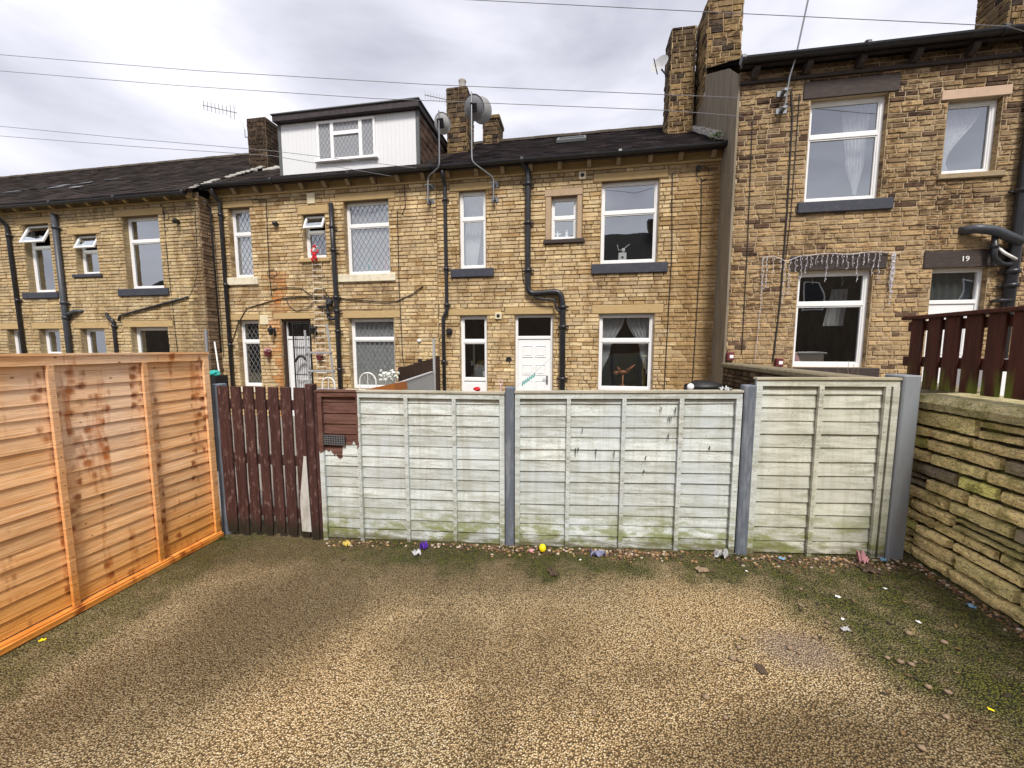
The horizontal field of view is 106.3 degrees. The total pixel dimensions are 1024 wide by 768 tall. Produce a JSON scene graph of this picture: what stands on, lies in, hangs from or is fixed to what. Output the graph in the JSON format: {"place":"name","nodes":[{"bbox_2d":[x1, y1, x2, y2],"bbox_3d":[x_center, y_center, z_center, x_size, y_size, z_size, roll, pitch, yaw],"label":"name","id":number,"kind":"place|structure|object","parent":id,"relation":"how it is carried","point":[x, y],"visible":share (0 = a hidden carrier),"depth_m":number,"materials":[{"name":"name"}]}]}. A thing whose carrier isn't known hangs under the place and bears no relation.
{"place":"outdoors","nodes":[
{"label":"outdoors","id":0,"kind":"place"},
{"bbox_2d":[0,117,279,374],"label":"terraced house","id":1,"kind":"structure","parent":0,"point":[110,259],"depth_m":10.07,"materials":[{"name":"brick"}]},
{"bbox_2d":[14,329,60,353],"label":"window","id":2,"kind":"structure","parent":1,"relation":"in","point":[55,336],"depth_m":10.91,"materials":[{"name":"white plastic"}]},
{"bbox_2d":[19,225,58,298],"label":"window","id":3,"kind":"structure","parent":1,"relation":"in","point":[38,236],"depth_m":10.43,"materials":[{"name":"white plastic"}]},
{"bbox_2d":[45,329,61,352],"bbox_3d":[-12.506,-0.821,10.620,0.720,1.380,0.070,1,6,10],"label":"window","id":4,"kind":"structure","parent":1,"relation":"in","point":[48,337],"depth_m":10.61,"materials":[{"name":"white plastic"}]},
{"bbox_2d":[72,235,102,277],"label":"window","id":5,"kind":"structure","parent":1,"relation":"in","point":[89,250],"depth_m":10.14,"materials":[{"name":"white plastic"}]},
{"bbox_2d":[86,329,106,352],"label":"window","id":6,"kind":"structure","parent":1,"relation":"in","point":[95,337],"depth_m":10.80,"materials":[{"name":"white plastic"}]},
{"bbox_2d":[118,217,169,296],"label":"window","id":7,"kind":"structure","parent":1,"relation":"in","point":[145,248],"depth_m":10.36,"materials":[{"name":"white plastic"}]},
{"bbox_2d":[136,327,169,354],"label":"window","id":8,"kind":"structure","parent":1,"relation":"in","point":[150,339],"depth_m":10.69,"materials":[{"name":"white plastic"}]},
{"bbox_2d":[172,218,180,223],"bbox_3d":[-8.144,-3.946,9.304,0.116,0.145,0.232,-1,6,-8],"label":"security light","id":9,"kind":"object","parent":1,"relation":"attached to","point":[175,220],"visible":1,"depth_m":9.26,"materials":[{"name":"black metal"}]},
{"bbox_2d":[0,126,412,167],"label":"overhead cable","id":10,"kind":"object","parent":1,"relation":"attached to","point":[209,145],"visible":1,"depth_m":7.82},
{"bbox_2d":[203,101,246,137],"bbox_3d":[-8.445,-7.853,11.371,1.583,1.153,0.024,1,6,10],"label":"tv aerial","id":11,"kind":"object","parent":1,"relation":"attached to","point":[226,110],"visible":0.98,"depth_m":11.35,"materials":[{"name":"metal"}]},
{"bbox_2d":[204,330,209,370],"bbox_3d":[-6.310,-0.049,7.997,0.056,2.164,0.620,-4,7,-35],"label":"leaning pole","id":12,"kind":"object","parent":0,"point":[206,341],"visible":0.35,"depth_m":8.07,"materials":[{"name":"metal"}]},
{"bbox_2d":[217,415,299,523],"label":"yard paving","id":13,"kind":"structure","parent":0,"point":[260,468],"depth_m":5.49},
{"bbox_2d":[214,342,219,370],"bbox_3d":[-5.892,0.072,7.784,0.027,1.862,0.885,-6,8,-45],"label":"leaning pole","id":14,"kind":"object","parent":13,"relation":"on","point":[216,356],"visible":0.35,"depth_m":7.92,"materials":[{"name":"white paint"}]},
{"bbox_2d":[209,370,228,471],"bbox_3d":[-4.269,0.529,5.566,0.250,1.470,0.200,1,6,10],"label":"garden bin","id":15,"kind":"object","parent":13,"relation":"on","point":[216,377],"visible":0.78,"depth_m":5.46,"materials":[{"name":"black plastic"}]},
{"bbox_2d":[304,324,337,388],"bbox_3d":[-3.810,-0.078,7.722,0.804,2.245,0.138,1,6,10],"label":"ladder","id":16,"kind":"object","parent":13,"relation":"on","point":[332,370],"visible":0.56,"depth_m":7.68,"materials":[{"name":"metal"}]},
{"bbox_2d":[196,97,476,416],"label":"terraced house","id":17,"kind":"structure","parent":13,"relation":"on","point":[349,223],"depth_m":9.23,"materials":[{"name":"brick"}]},
{"bbox_2d":[5,136,400,177],"bbox_3d":[-9.031,-5.317,8.277,13.104,1.572,1.269,0,6,3],"label":"overhead cable","id":18,"kind":"object","parent":17,"relation":"attached to","point":[205,151],"visible":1,"depth_m":7.98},
{"bbox_2d":[221,200,258,285],"bbox_3d":[-6.767,-3.505,9.646,0.940,2.030,0.264,1,6,10],"label":"window","id":19,"kind":"structure","parent":17,"relation":"in","point":[241,218],"depth_m":9.71,"materials":[{"name":"white plastic"}]},
{"bbox_2d":[230,314,261,391],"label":"window","id":20,"kind":"structure","parent":17,"relation":"in","point":[250,329],"depth_m":10.05,"materials":[{"name":"white plastic"}]},
{"bbox_2d":[264,348,270,356],"bbox_3d":[-6.140,-0.793,9.628,0.181,0.215,0.160,1,6,10],"label":"hanging pot","id":21,"kind":"object","parent":17,"relation":"attached to","point":[267,354],"visible":1,"depth_m":9.59,"materials":[{"name":"red plastic"}]},
{"bbox_2d":[267,325,275,335],"bbox_3d":[-5.960,-1.323,9.528,0.170,0.270,0.214,1,6,10],"label":"wall lantern","id":22,"kind":"object","parent":17,"relation":"attached to","point":[271,330],"depth_m":9.47,"materials":[{"name":"black metal"}]},
{"bbox_2d":[292,322,312,387],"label":"security gate","id":23,"kind":"structure","parent":17,"relation":"attached to","point":[299,356],"depth_m":9.55,"materials":[{"name":"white metal"}]},
{"bbox_2d":[309,324,317,334],"bbox_3d":[-4.827,-1.325,9.336,0.170,0.270,0.214,1,6,10],"label":"wall lantern","id":24,"kind":"object","parent":17,"relation":"attached to","point":[312,328],"depth_m":9.28,"materials":[{"name":"black metal"}]},
{"bbox_2d":[297,204,330,262],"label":"window","id":25,"kind":"structure","parent":17,"relation":"in","point":[314,226],"depth_m":9.32,"materials":[{"name":"white plastic"}]},
{"bbox_2d":[311,244,326,378],"bbox_3d":[-4.698,-1.711,9.281,0.270,3.218,0.130,1,6,10],"label":"santa decoration","id":26,"kind":"object","parent":17,"relation":"attached to","point":[314,253],"visible":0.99,"depth_m":9.28,"materials":[{"name":"red fabric"}]},
{"bbox_2d":[316,351,322,359],"bbox_3d":[-4.713,-0.693,9.395,0.194,0.221,0.160,1,6,10],"label":"hanging pot","id":27,"kind":"object","parent":17,"relation":"attached to","point":[319,357],"visible":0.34,"depth_m":9.35,"materials":[{"name":"red plastic"}]},
{"bbox_2d":[335,190,395,282],"bbox_3d":[-3.410,-3.440,9.082,1.510,2.030,0.264,1,6,10],"label":"window","id":28,"kind":"structure","parent":17,"relation":"in","point":[367,222],"depth_m":9.16,"materials":[{"name":"white plastic"}]},
{"bbox_2d":[343,310,399,389],"bbox_3d":[-3.346,-0.747,9.333,1.480,2.020,0.265,1,6,10],"label":"window","id":29,"kind":"structure","parent":17,"relation":"in","point":[373,339],"depth_m":9.43,"materials":[{"name":"white plastic"}]},
{"bbox_2d":[424,110,450,203],"bbox_3d":[-1.625,-4.895,8.343,0.667,1.750,0.424,1,6,10],"label":"satellite dish","id":30,"kind":"object","parent":17,"relation":"attached to","point":[442,122],"visible":1,"depth_m":8.18,"materials":[{"name":"black metal"}]},
{"bbox_2d":[378,369,399,381],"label":"flowers","id":31,"kind":"object","parent":13,"relation":"on","point":[392,372],"visible":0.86,"depth_m":6.74,"materials":[{"name":"white plant"}]},
{"bbox_2d":[397,371,433,390],"bbox_3d":[-1.732,0.491,6.583,0.066,1.289,2.058,1,6,10],"label":"timber fence","id":32,"kind":"object","parent":13,"relation":"on","point":[424,381],"visible":0.12,"depth_m":6.99,"materials":[{"name":"grey wood"}]},
{"bbox_2d":[398,356,439,390],"bbox_3d":[-1.835,0.222,7.856,0.020,1.537,2.065,1,6,10],"label":"fence","id":33,"kind":"object","parent":13,"relation":"on","point":[415,369],"visible":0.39,"depth_m":7.72,"materials":[{"name":"brown wood"}]},
{"bbox_2d":[431,25,727,391],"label":"terraced house","id":34,"kind":"structure","parent":13,"relation":"on","point":[524,292],"depth_m":8.41,"materials":[{"name":"stone"}]},
{"bbox_2d":[425,92,445,101],"bbox_3d":[-2.091,-8.083,10.986,1.014,0.885,0.415,1,6,10],"label":"tv aerial","id":35,"kind":"object","parent":34,"relation":"attached to","point":[436,97],"visible":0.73,"depth_m":11.18,"materials":[{"name":"metal"}]},
{"bbox_2d":[449,181,493,277],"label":"window","id":36,"kind":"structure","parent":34,"relation":"in","point":[472,204],"depth_m":8.74,"materials":[{"name":"white plastic"}]},
{"bbox_2d":[447,309,500,390],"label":"window","id":37,"kind":"structure","parent":34,"relation":"in","point":[473,328],"depth_m":9.04,"materials":[{"name":"white plastic"}]},
{"bbox_2d":[471,360,484,375],"bbox_3d":[-0.774,-0.382,9.146,0.414,0.390,0.229,1,6,10],"label":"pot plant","id":38,"kind":"object","parent":34,"relation":"on","point":[481,368],"visible":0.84,"depth_m":9.12,"materials":[{"name":"green plant"}]},
{"bbox_2d":[467,96,491,123],"bbox_3d":[-0.877,-7.070,10.021,0.442,0.532,0.694,-4,7,-39],"label":"satellite dish","id":39,"kind":"object","parent":34,"relation":"attached to","point":[485,118],"visible":0.39,"depth_m":9.90,"materials":[{"name":"grey metal"}]},
{"bbox_2d":[464,91,498,202],"bbox_3d":[-0.656,-4.995,8.184,0.692,2.100,0.461,1,6,10],"label":"satellite dish","id":40,"kind":"object","parent":34,"relation":"attached to","point":[474,111],"visible":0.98,"depth_m":8.06,"materials":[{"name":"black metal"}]},
{"bbox_2d":[516,357,551,385],"bbox_3d":[0.287,-0.162,5.030,0.475,0.396,0.009,1,6,10],"label":"bunting","id":41,"kind":"object","parent":34,"relation":"attached to","point":[526,381],"visible":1,"depth_m":5.05,"materials":[{"name":"teal fabric"}]},
{"bbox_2d":[543,187,584,243],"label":"window","id":42,"kind":"structure","parent":34,"relation":"in","point":[566,212],"depth_m":8.29,"materials":[{"name":"white plastic"}]},
{"bbox_2d":[617,244,629,259],"bbox_3d":[2.409,-2.832,8.321,0.272,0.386,0.125,1,6,10],"label":"window ornament","id":43,"kind":"object","parent":34,"relation":"attached to","point":[621,256],"depth_m":8.29,"materials":[{"name":"white plastic"}]},
{"bbox_2d":[613,364,634,385],"bbox_3d":[2.518,-0.199,8.622,0.477,0.507,0.160,1,6,10],"label":"table ornament","id":44,"kind":"object","parent":34,"relation":"on","point":[625,371],"visible":0.88,"depth_m":8.60,"materials":[{"name":"brown wood"}]},
{"bbox_2d":[592,304,663,389],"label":"window","id":45,"kind":"structure","parent":34,"relation":"in","point":[625,340],"depth_m":8.48,"materials":[{"name":"white plastic"}]},
{"bbox_2d":[591,169,668,273],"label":"window","id":46,"kind":"structure","parent":34,"relation":"in","point":[629,210],"depth_m":8.78,"materials":[{"name":"white plastic"}]},
{"bbox_2d":[651,55,667,76],"bbox_3d":[3.620,-7.778,9.324,0.436,0.515,0.445,1,6,10],"label":"satellite dish","id":47,"kind":"object","parent":34,"relation":"attached to","point":[659,63],"visible":0.98,"depth_m":9.43,"materials":[{"name":"white metal"}]},
{"bbox_2d":[708,131,724,140],"bbox_3d":[4.013,-4.855,7.510,0.310,0.136,0.225,1,6,10],"label":"weed","id":48,"kind":"object","parent":34,"relation":"on","point":[717,134],"visible":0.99,"depth_m":7.48,"materials":[{"name":"green plant"}]},
{"bbox_2d":[322,377,335,388],"bbox_3d":[-3.213,0.527,6.508,0.420,1.273,0.420,1,6,10],"label":"garden chair","id":49,"kind":"object","parent":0,"point":[328,382],"visible":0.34,"depth_m":6.64,"materials":[{"name":"white paint"}]},
{"bbox_2d":[359,372,376,389],"bbox_3d":[-2.484,0.494,6.380,0.420,1.363,0.420,1,6,10],"label":"garden chair","id":50,"kind":"object","parent":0,"point":[367,373],"visible":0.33,"depth_m":6.51,"materials":[{"name":"white paint"}]},
{"bbox_2d":[365,381,407,389],"bbox_3d":[-1.834,0.604,5.669,0.480,1.280,0.400,1,6,10],"label":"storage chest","id":51,"kind":"object","parent":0,"point":[399,386],"visible":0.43,"depth_m":5.43,"materials":[{"name":"orange wood"}]},
{"bbox_2d":[432,339,435,390],"bbox_3d":[-1.536,0.082,7.631,0.040,1.940,0.050,1,6,10],"label":"fence post","id":52,"kind":"object","parent":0,"point":[434,360],"visible":0.54,"depth_m":7.56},
{"bbox_2d":[0,0,977,175],"label":"sky","id":53,"kind":"structure","parent":0,"point":[511,45],"materials":[{"name":"grey"}]},
{"bbox_2d":[0,522,1023,767],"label":"ground","id":54,"kind":"structure","parent":0,"point":[244,650],"depth_m":2.00,"materials":[{"name":"beige gravel"}]},
{"bbox_2d":[0,352,223,656],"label":"timber fence","id":55,"kind":"object","parent":54,"relation":"on","point":[108,471],"visible":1,"depth_m":2.73,"materials":[{"name":"orange wood"}]},
{"bbox_2d":[212,383,232,533],"bbox_3d":[-2.789,0.743,3.731,0.085,1.500,0.090,1,6,10],"label":"fence post","id":56,"kind":"object","parent":54,"relation":"on","point":[220,467],"visible":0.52,"depth_m":3.69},
{"bbox_2d":[304,383,320,539],"bbox_3d":[-1.803,0.734,3.506,0.075,1.480,0.080,1,6,10],"label":"fence post","id":57,"kind":"object","parent":54,"relation":"on","point":[309,388],"visible":0.62,"depth_m":3.46,"materials":[{"name":"brown wood"}]},
{"bbox_2d":[216,386,311,536],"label":"picket gate","id":58,"kind":"structure","parent":57,"relation":"attached to","point":[241,507],"depth_m":3.56,"materials":[{"name":"brown wood"}]},
{"bbox_2d":[313,391,323,539],"bbox_3d":[-1.746,0.755,3.498,0.036,1.400,0.060,1,6,10],"label":"fence post","id":59,"kind":"object","parent":54,"relation":"on","point":[318,463],"visible":0.4,"depth_m":3.47,"materials":[{"name":"brown wood"}]},
{"bbox_2d":[343,540,350,545],"bbox_3d":[-1.458,1.404,3.389,0.077,0.039,0.052,4,7,38],"label":"crisp packet","id":60,"kind":"object","parent":54,"relation":"on","point":[347,542],"visible":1,"depth_m":3.38},
{"bbox_2d":[315,389,504,544],"bbox_3d":[-0.893,0.749,3.350,1.700,1.401,0.066,1,6,10],"label":"timber fence","id":61,"kind":"object","parent":54,"relation":"on","point":[421,465],"visible":0.98,"depth_m":3.34,"materials":[{"name":"paint"}]},
{"bbox_2d":[411,549,420,555],"bbox_3d":[-0.787,1.386,3.163,0.067,0.030,0.096,-4,7,-33],"label":"foil wrapper","id":62,"kind":"object","parent":54,"relation":"on","point":[414,552],"visible":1,"depth_m":3.17,"materials":[{"name":"white plastic"}]},
{"bbox_2d":[420,541,427,548],"bbox_3d":[-0.738,1.351,3.232,0.052,0.078,0.088,1,6,10],"label":"foil wrapper","id":63,"kind":"object","parent":54,"relation":"on","point":[424,545],"visible":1,"depth_m":3.22,"materials":[{"name":"purple plastic"}]},
{"bbox_2d":[495,545,518,549],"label":"weed","id":64,"kind":"object","parent":54,"relation":"on","point":[504,547],"visible":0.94,"depth_m":3.18,"materials":[{"name":"green plant"}]},
{"bbox_2d":[505,386,514,545],"bbox_3d":[-0.014,0.706,3.202,0.072,1.375,0.095,1,6,10],"label":"fence post","id":65,"kind":"object","parent":54,"relation":"on","point":[509,466],"visible":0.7,"depth_m":3.16,"materials":[{"name":"grey concrete"}]},
{"bbox_2d":[10,536,1020,662],"bbox_3d":[-0.134,1.457,2.174,5.675,0.325,2.151,1,6,10],"label":"moss","id":66,"kind":"object","parent":54,"relation":"on","point":[700,561],"visible":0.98,"depth_m":2.42,"materials":[{"name":"green plant"}]},
{"bbox_2d":[539,544,545,551],"bbox_3d":[0.246,1.324,3.098,0.058,0.068,0.058,1,6,10],"label":"ball","id":67,"kind":"object","parent":54,"relation":"on","point":[542,547],"visible":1,"depth_m":3.08,"materials":[{"name":"yellow plastic"}]},
{"bbox_2d":[546,566,558,575],"bbox_3d":[0.297,1.368,2.804,0.063,0.023,0.098,-3,6,-25],"label":"dead leaf","id":68,"kind":"object","parent":54,"relation":"on","point":[552,571],"visible":1,"depth_m":2.80,"materials":[{"name":"brown plant"}]},
{"bbox_2d":[590,549,605,556],"bbox_3d":[0.671,1.315,3.006,0.131,0.051,0.079,0,6,-3],"label":"plastic bag","id":69,"kind":"object","parent":54,"relation":"on","point":[599,553],"visible":1,"depth_m":2.98,"materials":[{"name":"white plastic"}]},
{"bbox_2d":[514,390,743,553],"bbox_3d":[0.864,0.713,3.048,1.703,1.371,0.066,1,6,10],"label":"timber fence","id":70,"kind":"object","parent":54,"relation":"on","point":[650,469],"visible":0.98,"depth_m":3.04,"materials":[{"name":"paint"}]},
{"bbox_2d":[718,385,731,390],"bbox_3d":[1.597,0.032,2.868,0.068,0.048,0.098,-2,6,-16],"label":"plastic bag","id":71,"kind":"object","parent":70,"relation":"on","point":[725,388],"visible":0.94,"depth_m":2.86,"materials":[{"name":"white plastic"}]},
{"bbox_2d":[324,540,1023,638],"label":"gravel","id":72,"kind":"structure","parent":54,"relation":"on","point":[951,587],"depth_m":2.81,"materials":[{"name":"stone"}]},
{"bbox_2d":[713,548,728,558],"bbox_3d":[1.570,1.263,2.882,0.093,0.081,0.064,2,6,16],"label":"plastic bag","id":73,"kind":"object","parent":72,"relation":"on","point":[718,553],"visible":1,"depth_m":2.87,"materials":[{"name":"white plastic"}]},
{"bbox_2d":[856,550,868,563],"bbox_3d":[2.486,1.216,2.723,0.084,0.100,0.052,-3,6,-27],"label":"plastic wrapper","id":74,"kind":"object","parent":72,"relation":"on","point":[862,556],"visible":1,"depth_m":2.71,"materials":[{"name":"pink plastic"}]},
{"bbox_2d":[329,540,1023,767],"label":"leaf litter","id":75,"kind":"object","parent":54,"relation":"on","point":[935,659],"visible":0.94,"depth_m":2.28,"materials":[{"name":"brown plant"}]},
{"bbox_2d":[694,566,709,571],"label":"dead leaf","id":76,"kind":"object","parent":54,"relation":"on","point":[700,569],"visible":1,"depth_m":2.72,"materials":[{"name":"brown plant"}]},
{"bbox_2d":[703,694,709,699],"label":"pebble","id":77,"kind":"object","parent":54,"relation":"on","point":[706,697],"visible":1,"depth_m":1.75,"materials":[{"name":"beige stone"}]},
{"bbox_2d":[729,655,735,660],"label":"pebble","id":78,"kind":"object","parent":54,"relation":"on","point":[732,658],"visible":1,"depth_m":1.96,"materials":[{"name":"beige stone"}]},
{"bbox_2d":[734,384,756,554],"bbox_3d":[1.747,0.688,2.901,0.080,1.370,0.095,1,6,10],"label":"fence post","id":79,"kind":"object","parent":54,"relation":"on","point":[745,464],"visible":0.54,"depth_m":2.85,"materials":[{"name":"grey concrete"}]},
{"bbox_2d":[732,553,762,559],"bbox_3d":[1.744,1.284,2.855,0.267,0.045,0.054,1,6,10],"label":"weed","id":80,"kind":"object","parent":54,"relation":"on","point":[743,556],"visible":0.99,"depth_m":2.87,"materials":[{"name":"green plant"}]},
{"bbox_2d":[754,663,768,674],"bbox_3d":[1.229,1.404,1.895,0.044,0.007,0.067,1,6,10],"label":"dead leaf","id":81,"kind":"object","parent":54,"relation":"on","point":[761,668],"visible":1,"depth_m":1.89,"materials":[{"name":"brown plant"}]},
{"bbox_2d":[747,377,902,557],"bbox_3d":[2.235,0.631,2.807,0.913,1.371,0.066,1,6,10],"label":"timber fence","id":82,"kind":"object","parent":54,"relation":"on","point":[822,460],"visible":0.98,"depth_m":2.80,"materials":[{"name":"paint"}]},
{"bbox_2d":[841,626,849,630],"bbox_3d":[1.835,1.345,2.111,0.048,0.017,0.030,0,6,2],"label":"plastic wrapper","id":83,"kind":"object","parent":54,"relation":"on","point":[844,628],"visible":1,"depth_m":2.11,"materials":[{"name":"white plastic"}]},
{"bbox_2d":[721,363,980,393],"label":"yard wall","id":84,"kind":"structure","parent":54,"relation":"on","point":[736,376],"depth_m":5.78,"materials":[{"name":"stone"}]},
{"bbox_2d":[693,0,1023,384],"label":"terraced house","id":85,"kind":"structure","parent":54,"relation":"on","point":[910,150],"depth_m":6.81,"materials":[{"name":"stone"}]},
{"bbox_2d":[0,54,743,97],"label":"overhead cable","id":86,"kind":"object","parent":85,"relation":"attached to","point":[393,82],"visible":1,"depth_m":6.94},
{"bbox_2d":[4,71,742,116],"bbox_3d":[-6.251,-6.165,7.901,20.653,3.074,0.609,1,6,10],"label":"overhead cable","id":87,"kind":"object","parent":85,"relation":"attached to","point":[392,99],"visible":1,"depth_m":6.97,"materials":[{"name":"black rubber"}]},
{"bbox_2d":[726,352,733,360],"bbox_3d":[4.137,-0.523,7.286,0.120,0.160,0.090,1,6,10],"label":"wall box","id":88,"kind":"object","parent":85,"relation":"attached to","point":[729,356],"visible":1,"depth_m":7.25,"materials":[{"name":"red plastic"}]},
{"bbox_2d":[477,0,1023,31],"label":"overhead cable","id":89,"kind":"object","parent":85,"relation":"attached to","point":[759,14],"visible":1,"depth_m":5.92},
{"bbox_2d":[774,358,783,366],"bbox_3d":[4.974,-0.399,7.156,0.120,0.160,0.090,1,6,10],"label":"wall box","id":90,"kind":"object","parent":85,"relation":"attached to","point":[778,362],"visible":1,"depth_m":7.12,"materials":[{"name":"red plastic"}]},
{"bbox_2d":[775,0,808,114],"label":"tv aerial mast","id":91,"kind":"object","parent":85,"relation":"attached to","point":[784,107],"visible":1,"depth_m":6.65,"materials":[{"name":"metal"}]},
{"bbox_2d":[794,351,800,361],"bbox_3d":[5.471,-0.563,7.443,0.260,0.340,0.100,1,6,10],"label":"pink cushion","id":92,"kind":"object","parent":85,"relation":"in","point":[797,359],"visible":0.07,"depth_m":7.42,"materials":[{"name":"fabric"}]},
{"bbox_2d":[755,251,899,357],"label":"icicle lights","id":93,"kind":"object","parent":85,"relation":"hanging from","point":[893,258],"visible":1,"depth_m":6.81,"materials":[{"name":"white plastic"}]},
{"bbox_2d":[789,253,887,376],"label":"window","id":94,"kind":"structure","parent":85,"relation":"in","point":[831,313],"depth_m":7.56,"materials":[{"name":"white plastic"}]},
{"bbox_2d":[796,73,900,213],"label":"window","id":95,"kind":"structure","parent":85,"relation":"in","point":[843,154],"depth_m":6.90,"materials":[{"name":"white plastic"}]},
{"bbox_2d":[936,84,1012,180],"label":"window","id":96,"kind":"structure","parent":85,"relation":"in","point":[969,132],"depth_m":6.58,"materials":[{"name":"white plastic"}]},
{"bbox_2d":[860,565,883,574],"bbox_3d":[2.450,1.264,2.620,0.110,0.029,0.072,2,6,22],"label":"dead leaf","id":97,"kind":"object","parent":54,"relation":"on","point":[867,569],"visible":1,"depth_m":2.62,"materials":[{"name":"brown plant"}]},
{"bbox_2d":[862,559,897,565],"bbox_3d":[2.579,1.251,2.700,0.236,0.044,0.048,1,6,6],"label":"weed","id":98,"kind":"object","parent":54,"relation":"on","point":[877,561],"visible":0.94,"depth_m":2.70,"materials":[{"name":"green plant"}]},
{"bbox_2d":[896,659,904,663],"bbox_3d":[1.908,1.364,1.887,0.030,0.020,0.027,-2,6,-23],"label":"pebble","id":99,"kind":"object","parent":54,"relation":"on","point":[899,661],"visible":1,"depth_m":1.88,"materials":[{"name":"beige stone"}]},
{"bbox_2d":[884,374,921,560],"bbox_3d":[2.744,0.633,2.764,0.105,1.405,0.180,1,6,10],"label":"fence post","id":100,"kind":"object","parent":54,"relation":"on","point":[910,388],"visible":0.5,"depth_m":2.67,"materials":[{"name":"grey concrete"}]},
{"bbox_2d":[905,630,912,635],"bbox_3d":[2.131,1.337,2.060,0.035,0.021,0.025,3,6,28],"label":"pebble","id":101,"kind":"object","parent":54,"relation":"on","point":[909,633],"visible":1,"depth_m":2.05,"materials":[{"name":"beige stone"}]},
{"bbox_2d":[907,661,914,666],"bbox_3d":[1.945,1.364,1.871,0.028,0.018,0.026,1,6,10],"label":"pebble","id":102,"kind":"object","parent":54,"relation":"on","point":[912,664],"visible":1,"depth_m":1.86,"materials":[{"name":"beige stone"}]},
{"bbox_2d":[916,744,926,751],"bbox_3d":[1.598,1.419,1.498,0.030,0.018,0.023,1,6,10],"label":"pebble","id":103,"kind":"object","parent":54,"relation":"on","point":[922,748],"visible":1,"depth_m":1.49,"materials":[{"name":"beige stone"}]},
{"bbox_2d":[924,684,931,689],"bbox_3d":[1.896,1.378,1.748,0.029,0.018,0.024,1,6,10],"label":"pebble","id":104,"kind":"object","parent":54,"relation":"on","point":[928,686],"visible":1,"depth_m":1.74,"materials":[{"name":"beige stone"}]},
{"bbox_2d":[939,639,948,644],"bbox_3d":[2.241,1.338,1.992,0.036,0.021,0.028,1,6,10],"label":"pebble","id":105,"kind":"object","parent":54,"relation":"on","point":[944,642],"visible":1,"depth_m":1.99,"materials":[{"name":"beige stone"}]},
{"bbox_2d":[941,713,950,719],"bbox_3d":[1.820,1.395,1.609,0.032,0.020,0.026,1,6,10],"label":"pebble","id":106,"kind":"object","parent":54,"relation":"on","point":[945,716],"visible":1,"depth_m":1.60,"materials":[{"name":"beige stone"}]},
{"bbox_2d":[942,689,952,694],"bbox_3d":[1.951,1.378,1.718,0.034,0.020,0.024,1,6,10],"label":"pebble","id":107,"kind":"object","parent":54,"relation":"on","point":[947,692],"visible":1,"depth_m":1.71,"materials":[{"name":"beige stone"}]},
{"bbox_2d":[904,393,1023,625],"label":"boundary wall","id":108,"kind":"structure","parent":54,"relation":"on","point":[965,523],"depth_m":2.36,"materials":[{"name":"stone"}]},
{"bbox_2d":[901,306,1023,399],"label":"picket fence","id":109,"kind":"object","parent":108,"relation":"on","point":[993,364],"visible":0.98,"depth_m":2.49,"materials":[{"name":"brown wood"}]},
{"bbox_2d":[966,603,976,608],"bbox_3d":[2.678,1.290,2.238,0.030,0.018,0.043,2,6,17],"label":"plastic wrapper","id":110,"kind":"object","parent":54,"relation":"on","point":[971,605],"visible":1,"depth_m":2.24,"materials":[{"name":"blue plastic"}]},
{"bbox_2d":[683,380,724,389],"bbox_3d":[3.296,0.542,6.618,0.680,1.220,0.444,1,6,10],"label":"barbecue","id":111,"kind":"object","parent":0,"point":[702,385],"visible":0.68,"depth_m":6.43,"materials":[{"name":"black metal"}]},
{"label":"raised yard","id":112,"kind":"structure","parent":0,"visible":0},
{"bbox_2d":[956,369,1006,395],"bbox_3d":[6.085,0.237,4.542,1.380,1.050,0.580,1,6,10],"label":"storage box","id":113,"kind":"object","parent":112,"relation":"on","point":[980,380],"depth_m":4.42,"materials":[{"name":"white plastic"}]}
]}

